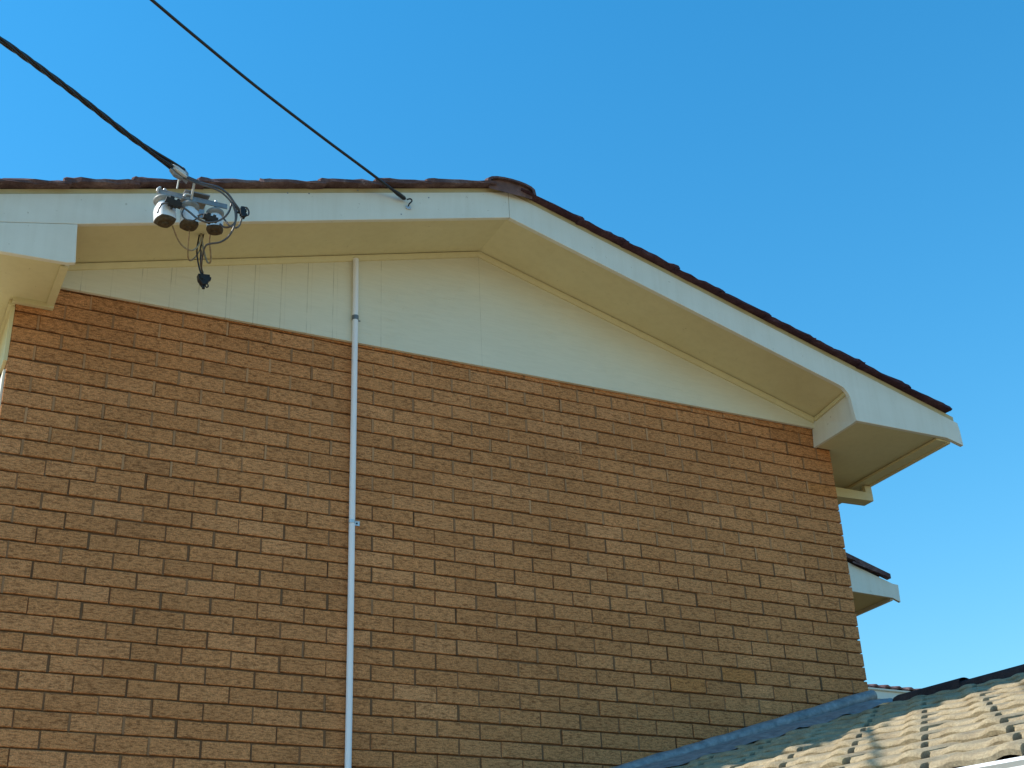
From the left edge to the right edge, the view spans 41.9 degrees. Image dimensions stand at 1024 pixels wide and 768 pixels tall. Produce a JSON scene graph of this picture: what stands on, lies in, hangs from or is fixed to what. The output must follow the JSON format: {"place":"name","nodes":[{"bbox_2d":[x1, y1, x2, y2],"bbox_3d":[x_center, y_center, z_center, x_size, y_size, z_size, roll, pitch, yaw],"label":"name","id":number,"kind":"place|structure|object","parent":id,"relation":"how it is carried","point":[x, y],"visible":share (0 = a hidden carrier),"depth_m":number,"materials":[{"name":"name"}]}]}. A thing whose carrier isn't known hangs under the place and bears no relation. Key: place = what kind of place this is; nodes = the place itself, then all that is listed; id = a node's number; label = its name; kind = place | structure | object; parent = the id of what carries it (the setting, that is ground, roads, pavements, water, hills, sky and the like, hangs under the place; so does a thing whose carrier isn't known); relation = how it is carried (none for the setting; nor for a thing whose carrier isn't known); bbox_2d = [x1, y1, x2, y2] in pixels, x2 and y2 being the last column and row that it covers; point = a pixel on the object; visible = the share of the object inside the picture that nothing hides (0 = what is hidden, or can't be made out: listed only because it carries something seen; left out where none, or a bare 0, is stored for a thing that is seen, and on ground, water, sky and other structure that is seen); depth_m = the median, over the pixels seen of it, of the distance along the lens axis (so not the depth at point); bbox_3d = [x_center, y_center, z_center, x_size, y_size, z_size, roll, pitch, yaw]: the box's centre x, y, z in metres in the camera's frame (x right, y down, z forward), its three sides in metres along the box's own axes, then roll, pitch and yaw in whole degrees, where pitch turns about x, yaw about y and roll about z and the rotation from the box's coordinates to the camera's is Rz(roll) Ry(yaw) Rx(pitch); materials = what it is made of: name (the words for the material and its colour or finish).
{"place":"outdoors","nodes":[
{"label":"outdoors","id":0,"kind":"place"},
{"bbox_2d":[0,0,1023,688],"label":"sky","id":1,"kind":"structure","parent":0,"point":[850,173],"materials":[{"name":"blue"}]},
{"bbox_2d":[612,664,1023,767],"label":"garage","id":2,"kind":"structure","parent":0,"point":[974,722],"depth_m":5.89,"materials":[{"name":"beige tile"}]},
{"bbox_2d":[867,684,920,704],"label":"house","id":3,"kind":"structure","parent":0,"point":[885,691],"depth_m":17.48,"materials":[{"name":"beige paint"}]},
{"label":"ground","id":4,"kind":"structure","parent":0,"visible":0},
{"bbox_2d":[0,176,962,767],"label":"brick house","id":5,"kind":"structure","parent":4,"relation":"on","point":[608,484],"depth_m":7.28,"materials":[{"name":"brick"}]},
{"bbox_2d":[153,186,227,234],"bbox_3d":[-1.631,-0.862,6.684,0.359,0.362,0.315,11,-30,-25],"label":"service bracket","id":6,"kind":"object","parent":5,"relation":"attached to","point":[165,217],"visible":0.82,"depth_m":6.55,"materials":[{"name":"ceramic"}]},
{"bbox_2d":[0,36,249,288],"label":"service cable","id":7,"kind":"object","parent":6,"relation":"attached to","point":[178,171],"visible":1,"depth_m":6.46,"materials":[{"name":"rubber"}]},
{"bbox_2d":[172,226,211,273],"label":"consumer wires","id":8,"kind":"object","parent":6,"relation":"hanging from","point":[200,236],"visible":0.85,"depth_m":6.76,"materials":[{"name":"black plastic"}]},
{"bbox_2d":[150,0,412,209],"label":"telephone cable","id":9,"kind":"object","parent":5,"relation":"attached to","point":[242,75],"visible":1,"depth_m":6.83,"materials":[{"name":"black plastic"}]},
{"bbox_2d":[345,258,359,767],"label":"conduit pipe","id":10,"kind":"object","parent":5,"relation":"attached to","point":[352,523],"visible":1,"depth_m":7.02,"materials":[{"name":"white plastic"}]},
{"bbox_2d":[846,552,899,615],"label":"house","id":11,"kind":"structure","parent":4,"relation":"on","point":[871,589],"depth_m":12.97,"materials":[{"name":"beige paint"}]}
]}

